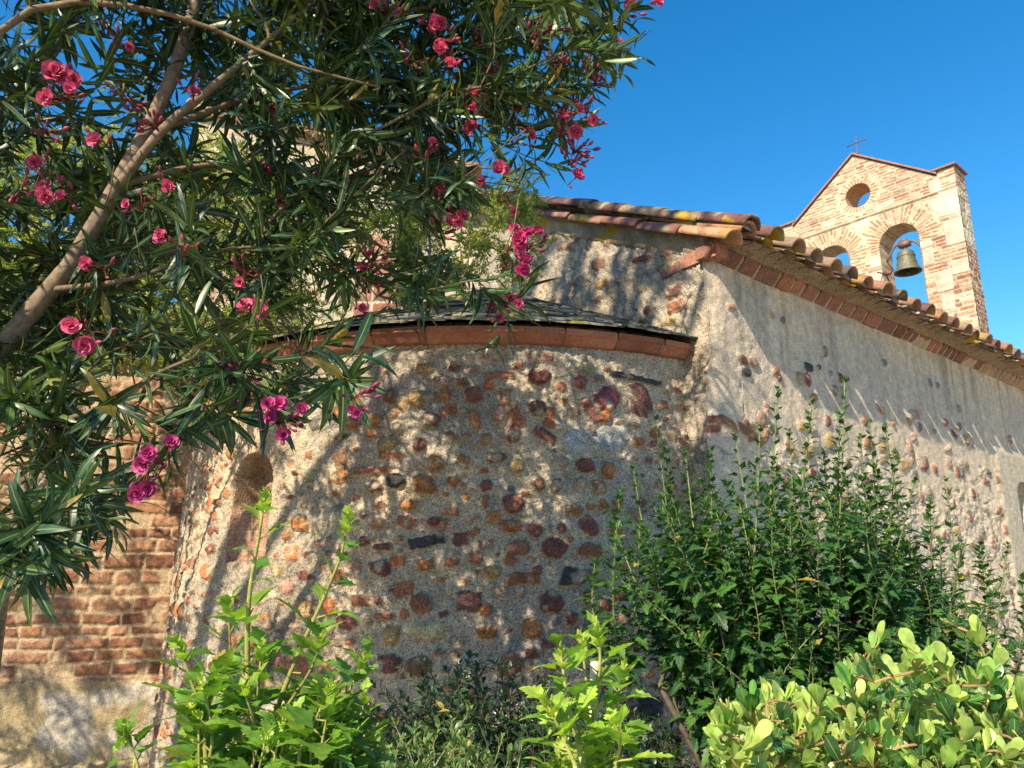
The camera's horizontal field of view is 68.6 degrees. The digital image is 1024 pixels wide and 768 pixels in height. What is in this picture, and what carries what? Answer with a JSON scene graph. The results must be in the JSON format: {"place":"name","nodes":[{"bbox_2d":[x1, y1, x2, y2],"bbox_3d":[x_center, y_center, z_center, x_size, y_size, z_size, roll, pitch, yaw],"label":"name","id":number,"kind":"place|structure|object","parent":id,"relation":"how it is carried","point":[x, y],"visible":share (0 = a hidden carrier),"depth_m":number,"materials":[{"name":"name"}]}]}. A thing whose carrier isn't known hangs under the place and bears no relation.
{"place":"outdoors","nodes":[
{"label":"outdoors","id":0,"kind":"place"},
{"bbox_2d":[0,0,1023,352],"label":"sky","id":1,"kind":"structure","parent":0,"point":[745,106],"materials":[{"name":"blue"}]},
{"bbox_3d":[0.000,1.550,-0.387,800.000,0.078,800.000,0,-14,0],"label":"ground","id":2,"kind":"structure","parent":0,"visible":0},
{"bbox_2d":[106,700,158,767],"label":"seedling","id":3,"kind":"object","parent":2,"relation":"on","point":[124,727],"visible":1,"depth_m":1.38,"materials":[{"name":"green plant"}]},
{"bbox_2d":[141,486,401,767],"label":"young hibiscus","id":4,"kind":"object","parent":2,"relation":"on","point":[319,723],"visible":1,"depth_m":1.09,"materials":[{"name":"green plant"}]},
{"bbox_2d":[0,15,621,670],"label":"feathery shrub","id":5,"kind":"object","parent":2,"relation":"on","point":[480,241],"visible":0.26,"depth_m":4.86,"materials":[{"name":"green plant"}]},
{"bbox_2d":[0,0,663,627],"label":"oleander","id":6,"kind":"object","parent":2,"relation":"on","point":[118,222],"visible":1,"depth_m":2.54,"materials":[{"name":"green plant"}]},
{"bbox_2d":[376,702,530,767],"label":"leaved shrub","id":7,"kind":"object","parent":2,"relation":"on","point":[454,740],"visible":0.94,"depth_m":1.62,"materials":[{"name":"green plant"}]},
{"bbox_2d":[0,98,1023,767],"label":"church","id":8,"kind":"structure","parent":2,"relation":"on","point":[470,484],"depth_m":4.71,"materials":[{"name":"beige stone"}]},
{"bbox_2d":[780,136,988,332],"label":"bell gable","id":9,"kind":"structure","parent":8,"relation":"on","point":[931,208],"depth_m":13.97,"materials":[{"name":"brick"}]},
{"bbox_2d":[877,238,922,281],"bbox_3d":[7.231,-2.273,13.992,0.870,0.841,0.523,-5,-15,20],"label":"bell","id":10,"kind":"object","parent":9,"relation":"hanging from","point":[907,265],"visible":0.98,"depth_m":13.89,"materials":[{"name":"brown metal"}]},
{"bbox_2d":[351,649,714,767],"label":"leaved shrub","id":11,"kind":"object","parent":2,"relation":"on","point":[485,730],"visible":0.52,"depth_m":2.47,"materials":[{"name":"green plant"}]},
{"bbox_2d":[515,610,674,767],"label":"young hibiscus","id":12,"kind":"object","parent":2,"relation":"on","point":[593,745],"visible":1,"depth_m":0.95,"materials":[{"name":"green plant"}]},
{"bbox_2d":[572,375,1023,767],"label":"hibiscus shrub","id":13,"kind":"object","parent":2,"relation":"on","point":[695,625],"visible":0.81,"depth_m":2.53,"materials":[{"name":"green plant"}]},
{"bbox_2d":[702,609,1023,767],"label":"round leaved shrub","id":14,"kind":"object","parent":2,"relation":"on","point":[910,717],"visible":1,"depth_m":1.10,"materials":[{"name":"green plant"}]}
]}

